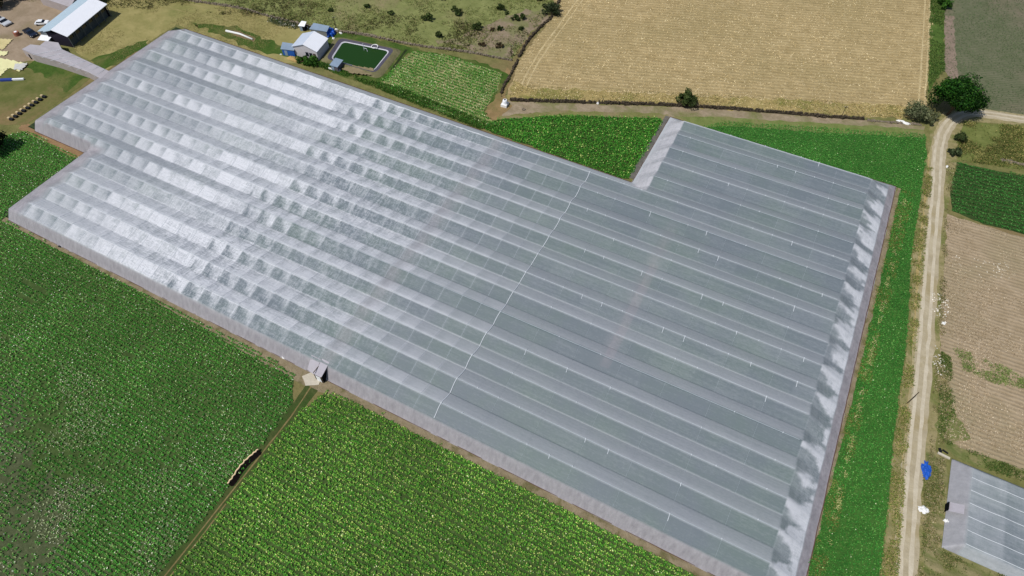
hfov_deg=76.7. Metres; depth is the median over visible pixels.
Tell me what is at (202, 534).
path
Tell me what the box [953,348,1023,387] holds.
weed patch
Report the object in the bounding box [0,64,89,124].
lawn
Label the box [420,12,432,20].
shrub
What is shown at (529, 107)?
soil
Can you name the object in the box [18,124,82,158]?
soil
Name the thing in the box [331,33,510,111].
grass verge
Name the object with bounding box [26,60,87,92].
grass verge
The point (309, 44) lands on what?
farm house
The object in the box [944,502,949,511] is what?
doorway
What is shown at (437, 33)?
shrub
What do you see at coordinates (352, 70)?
pond shore
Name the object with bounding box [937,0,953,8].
shrub
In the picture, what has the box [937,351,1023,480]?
verge grass
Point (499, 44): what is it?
shrub
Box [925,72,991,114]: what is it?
shade tree
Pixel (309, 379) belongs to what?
concrete slab
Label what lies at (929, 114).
grey tree
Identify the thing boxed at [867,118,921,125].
stone wall
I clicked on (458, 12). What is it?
shrub
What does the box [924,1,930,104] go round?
path
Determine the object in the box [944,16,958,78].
bare soil
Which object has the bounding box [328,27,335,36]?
tarp heap
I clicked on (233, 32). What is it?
white roll
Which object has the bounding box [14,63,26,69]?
tarp
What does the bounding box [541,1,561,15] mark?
shrub
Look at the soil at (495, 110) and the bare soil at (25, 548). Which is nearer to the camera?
the bare soil at (25, 548)
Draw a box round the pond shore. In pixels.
[342,65,373,74]
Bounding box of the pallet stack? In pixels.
[937,448,949,459]
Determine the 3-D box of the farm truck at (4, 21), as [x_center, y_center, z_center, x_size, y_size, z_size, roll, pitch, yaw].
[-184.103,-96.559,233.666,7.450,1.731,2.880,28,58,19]
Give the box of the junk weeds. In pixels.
[267,17,298,28]
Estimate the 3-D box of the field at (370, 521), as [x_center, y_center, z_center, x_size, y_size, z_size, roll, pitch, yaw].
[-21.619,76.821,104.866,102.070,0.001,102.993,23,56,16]
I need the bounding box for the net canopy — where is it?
[41,0,76,10]
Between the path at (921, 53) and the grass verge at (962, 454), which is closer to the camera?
the grass verge at (962, 454)
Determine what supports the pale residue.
on the field at (45, 428)
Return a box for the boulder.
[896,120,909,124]
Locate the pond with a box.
[321,37,400,77]
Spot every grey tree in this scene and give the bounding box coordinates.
[903,99,928,119]
[922,109,940,123]
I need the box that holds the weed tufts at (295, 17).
[14,0,530,59]
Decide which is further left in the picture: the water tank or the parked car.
the parked car
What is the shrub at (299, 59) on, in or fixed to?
on the ground at (502, 66)
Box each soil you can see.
[0,373,113,575]
[1,27,179,217]
[2,188,900,575]
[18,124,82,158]
[231,30,255,41]
[435,8,548,57]
[485,68,511,119]
[502,100,924,129]
[629,116,668,178]
[942,459,1022,572]
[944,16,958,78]
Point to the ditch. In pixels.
(400, 57)
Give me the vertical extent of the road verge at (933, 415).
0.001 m
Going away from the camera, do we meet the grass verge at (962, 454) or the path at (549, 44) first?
the grass verge at (962, 454)
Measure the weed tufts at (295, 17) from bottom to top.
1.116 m
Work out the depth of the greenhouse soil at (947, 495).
132.55 m
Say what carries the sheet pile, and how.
on the lawn at (16, 95)
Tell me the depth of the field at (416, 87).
213.38 m
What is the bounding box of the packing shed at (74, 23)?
[37,0,111,47]
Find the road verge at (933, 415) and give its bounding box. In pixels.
[881,111,1023,575]
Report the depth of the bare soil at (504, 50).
229.46 m
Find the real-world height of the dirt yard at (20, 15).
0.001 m
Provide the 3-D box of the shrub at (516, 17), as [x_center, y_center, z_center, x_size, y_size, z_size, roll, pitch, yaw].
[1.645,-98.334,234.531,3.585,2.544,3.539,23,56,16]
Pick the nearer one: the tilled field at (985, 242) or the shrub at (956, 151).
the tilled field at (985, 242)
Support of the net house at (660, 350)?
on the ground at (502, 66)
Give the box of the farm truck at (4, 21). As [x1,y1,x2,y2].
[0,16,11,26]
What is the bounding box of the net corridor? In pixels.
[22,41,107,79]
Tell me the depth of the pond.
221.61 m
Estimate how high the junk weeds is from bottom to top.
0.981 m
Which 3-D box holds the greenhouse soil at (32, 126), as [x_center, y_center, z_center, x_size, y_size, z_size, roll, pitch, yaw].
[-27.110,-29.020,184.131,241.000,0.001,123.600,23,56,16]
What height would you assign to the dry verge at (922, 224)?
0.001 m
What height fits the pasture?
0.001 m
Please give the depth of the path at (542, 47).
227.23 m
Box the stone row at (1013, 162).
[1000,158,1023,165]
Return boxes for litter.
[932,293,948,374]
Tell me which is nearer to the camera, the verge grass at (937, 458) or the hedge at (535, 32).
the verge grass at (937, 458)
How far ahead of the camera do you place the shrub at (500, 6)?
238.12 m
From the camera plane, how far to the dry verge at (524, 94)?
207.11 m
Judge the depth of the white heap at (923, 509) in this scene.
128.87 m
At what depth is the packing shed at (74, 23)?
226.92 m
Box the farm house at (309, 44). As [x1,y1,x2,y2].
[291,31,328,59]
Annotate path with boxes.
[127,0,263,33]
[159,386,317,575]
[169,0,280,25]
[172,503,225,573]
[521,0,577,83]
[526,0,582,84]
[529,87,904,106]
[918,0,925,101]
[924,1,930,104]
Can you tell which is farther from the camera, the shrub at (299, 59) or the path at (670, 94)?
the shrub at (299, 59)
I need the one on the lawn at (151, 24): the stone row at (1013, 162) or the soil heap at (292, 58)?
the soil heap at (292, 58)
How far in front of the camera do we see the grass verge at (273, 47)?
227.58 m
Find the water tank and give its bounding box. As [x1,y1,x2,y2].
[501,99,508,107]
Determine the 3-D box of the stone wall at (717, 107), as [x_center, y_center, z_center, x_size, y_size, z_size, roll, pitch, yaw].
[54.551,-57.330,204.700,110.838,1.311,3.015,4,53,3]
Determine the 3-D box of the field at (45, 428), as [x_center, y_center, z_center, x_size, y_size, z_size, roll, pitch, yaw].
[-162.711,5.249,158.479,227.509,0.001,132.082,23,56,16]
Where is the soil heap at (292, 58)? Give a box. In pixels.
[287,56,300,62]
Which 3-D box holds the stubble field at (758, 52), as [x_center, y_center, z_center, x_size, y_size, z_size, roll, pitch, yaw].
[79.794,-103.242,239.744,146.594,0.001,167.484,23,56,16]
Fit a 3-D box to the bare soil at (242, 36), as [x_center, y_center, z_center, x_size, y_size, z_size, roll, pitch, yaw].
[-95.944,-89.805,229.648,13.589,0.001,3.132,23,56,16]
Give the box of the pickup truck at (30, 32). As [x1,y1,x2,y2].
[22,27,37,37]
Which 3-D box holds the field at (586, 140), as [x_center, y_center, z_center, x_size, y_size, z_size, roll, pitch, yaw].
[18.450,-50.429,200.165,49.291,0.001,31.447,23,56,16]
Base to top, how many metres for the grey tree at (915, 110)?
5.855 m
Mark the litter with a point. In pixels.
(945, 322)
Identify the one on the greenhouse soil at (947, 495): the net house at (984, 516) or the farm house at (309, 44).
the net house at (984, 516)
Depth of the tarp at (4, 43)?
226.43 m
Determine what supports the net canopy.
on the dirt yard at (20, 15)
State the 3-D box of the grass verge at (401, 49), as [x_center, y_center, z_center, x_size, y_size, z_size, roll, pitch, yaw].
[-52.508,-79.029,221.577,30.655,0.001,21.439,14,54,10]
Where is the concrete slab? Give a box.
[302,373,319,385]
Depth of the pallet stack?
135.95 m
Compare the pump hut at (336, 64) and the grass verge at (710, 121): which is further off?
the pump hut at (336, 64)
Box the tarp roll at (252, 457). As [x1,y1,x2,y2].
[227,449,261,485]
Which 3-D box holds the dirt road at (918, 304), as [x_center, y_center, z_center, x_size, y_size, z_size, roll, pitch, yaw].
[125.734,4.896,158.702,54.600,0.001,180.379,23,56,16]
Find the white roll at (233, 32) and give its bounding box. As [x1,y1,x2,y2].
[225,30,252,39]
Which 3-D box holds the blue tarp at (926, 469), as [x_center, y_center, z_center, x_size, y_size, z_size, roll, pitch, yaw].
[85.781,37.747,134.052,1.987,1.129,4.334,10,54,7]
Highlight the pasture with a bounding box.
[202,0,553,58]
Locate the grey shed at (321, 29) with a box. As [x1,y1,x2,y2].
[309,23,329,37]
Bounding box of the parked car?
[34,19,49,25]
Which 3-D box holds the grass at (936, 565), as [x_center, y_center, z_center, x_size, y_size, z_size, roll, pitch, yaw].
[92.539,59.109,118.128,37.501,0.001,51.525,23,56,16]
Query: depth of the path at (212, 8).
239.21 m
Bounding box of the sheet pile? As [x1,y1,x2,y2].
[0,78,23,81]
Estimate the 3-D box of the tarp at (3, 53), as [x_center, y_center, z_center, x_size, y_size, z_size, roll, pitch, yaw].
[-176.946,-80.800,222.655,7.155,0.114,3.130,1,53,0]
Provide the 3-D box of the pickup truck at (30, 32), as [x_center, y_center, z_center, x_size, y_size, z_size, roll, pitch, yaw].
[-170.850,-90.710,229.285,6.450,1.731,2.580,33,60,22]
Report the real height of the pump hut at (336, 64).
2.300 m
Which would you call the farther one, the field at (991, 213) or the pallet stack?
the field at (991, 213)
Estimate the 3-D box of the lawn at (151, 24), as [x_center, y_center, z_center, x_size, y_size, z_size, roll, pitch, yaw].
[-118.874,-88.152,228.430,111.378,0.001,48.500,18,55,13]
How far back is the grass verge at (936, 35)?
228.70 m
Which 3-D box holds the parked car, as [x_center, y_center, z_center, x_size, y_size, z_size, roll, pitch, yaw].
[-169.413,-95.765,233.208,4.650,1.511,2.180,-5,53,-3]
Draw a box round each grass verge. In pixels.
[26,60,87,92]
[90,40,147,68]
[194,23,299,57]
[316,34,407,81]
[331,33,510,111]
[498,110,667,120]
[674,116,924,137]
[927,0,944,93]
[934,354,970,442]
[942,438,1023,480]
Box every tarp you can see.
[0,39,11,48]
[0,51,7,55]
[0,58,25,70]
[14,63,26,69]
[921,460,931,479]
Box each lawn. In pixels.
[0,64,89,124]
[73,0,310,69]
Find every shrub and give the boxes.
[295,55,307,65]
[302,55,317,66]
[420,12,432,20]
[435,31,441,36]
[453,9,461,15]
[472,21,481,29]
[495,42,503,47]
[496,3,504,9]
[510,14,519,20]
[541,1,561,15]
[675,87,697,107]
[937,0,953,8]
[947,147,962,155]
[954,131,967,140]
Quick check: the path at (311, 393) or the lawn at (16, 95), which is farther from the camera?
the lawn at (16, 95)
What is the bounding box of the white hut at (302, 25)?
[298,21,306,30]
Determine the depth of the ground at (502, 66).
203.83 m
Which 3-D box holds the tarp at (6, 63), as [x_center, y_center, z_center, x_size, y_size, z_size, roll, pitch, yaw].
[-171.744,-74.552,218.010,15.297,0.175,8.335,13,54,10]
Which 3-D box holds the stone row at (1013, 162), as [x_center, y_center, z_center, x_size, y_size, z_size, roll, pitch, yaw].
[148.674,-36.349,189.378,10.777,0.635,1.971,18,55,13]
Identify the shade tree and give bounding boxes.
[0,131,7,146]
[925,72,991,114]
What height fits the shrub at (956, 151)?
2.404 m
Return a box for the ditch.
[389,49,406,71]
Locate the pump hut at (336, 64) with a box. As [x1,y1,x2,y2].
[330,58,342,71]
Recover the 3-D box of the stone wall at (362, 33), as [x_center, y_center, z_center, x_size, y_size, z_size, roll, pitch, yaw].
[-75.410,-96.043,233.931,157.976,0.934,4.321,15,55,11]
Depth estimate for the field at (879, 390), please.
148.56 m
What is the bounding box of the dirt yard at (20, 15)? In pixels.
[0,0,62,61]
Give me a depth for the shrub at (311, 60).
217.84 m
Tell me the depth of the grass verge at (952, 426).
140.10 m
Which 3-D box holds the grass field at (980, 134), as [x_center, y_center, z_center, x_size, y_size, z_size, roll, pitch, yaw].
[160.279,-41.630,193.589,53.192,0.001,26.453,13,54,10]
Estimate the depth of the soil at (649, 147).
193.90 m
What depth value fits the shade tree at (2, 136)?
190.13 m
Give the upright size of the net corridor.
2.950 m
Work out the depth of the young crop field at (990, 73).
225.05 m
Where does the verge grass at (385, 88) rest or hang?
on the grass verge at (504, 75)
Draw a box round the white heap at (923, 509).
[918,506,928,513]
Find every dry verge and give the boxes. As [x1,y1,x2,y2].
[507,81,929,119]
[893,152,929,570]
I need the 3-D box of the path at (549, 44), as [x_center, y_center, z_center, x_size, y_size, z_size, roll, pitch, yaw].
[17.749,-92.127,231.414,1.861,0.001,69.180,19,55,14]
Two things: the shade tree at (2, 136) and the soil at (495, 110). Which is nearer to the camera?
the shade tree at (2, 136)
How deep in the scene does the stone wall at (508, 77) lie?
213.57 m
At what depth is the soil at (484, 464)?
144.43 m
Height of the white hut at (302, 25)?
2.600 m
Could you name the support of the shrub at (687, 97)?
on the ground at (502, 66)
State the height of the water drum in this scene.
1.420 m
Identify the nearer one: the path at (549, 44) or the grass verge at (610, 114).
the grass verge at (610, 114)
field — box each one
[0,131,293,575]
[172,394,690,575]
[383,51,500,127]
[484,115,661,178]
[508,0,930,116]
[706,126,926,575]
[939,214,1023,470]
[944,0,1023,114]
[950,162,1023,233]
[957,122,1023,169]
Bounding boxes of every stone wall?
[188,0,512,60]
[500,59,518,93]
[510,97,864,119]
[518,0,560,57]
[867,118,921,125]
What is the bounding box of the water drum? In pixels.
[12,30,20,36]
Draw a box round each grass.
[316,61,496,128]
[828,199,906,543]
[915,161,958,575]
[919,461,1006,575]
[924,448,1003,575]
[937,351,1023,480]
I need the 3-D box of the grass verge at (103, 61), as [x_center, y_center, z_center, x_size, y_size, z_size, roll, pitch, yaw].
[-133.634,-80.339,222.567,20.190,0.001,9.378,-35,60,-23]
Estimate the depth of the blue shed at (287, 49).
220.91 m
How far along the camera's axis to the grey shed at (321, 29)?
227.65 m
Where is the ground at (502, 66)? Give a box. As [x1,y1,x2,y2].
[0,0,1023,575]
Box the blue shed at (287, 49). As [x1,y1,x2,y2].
[281,42,295,55]
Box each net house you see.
[8,28,895,575]
[942,459,1023,575]
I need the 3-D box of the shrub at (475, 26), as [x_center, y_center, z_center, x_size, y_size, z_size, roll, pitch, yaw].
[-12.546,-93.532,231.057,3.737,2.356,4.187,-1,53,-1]
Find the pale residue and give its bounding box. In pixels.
[0,324,248,575]

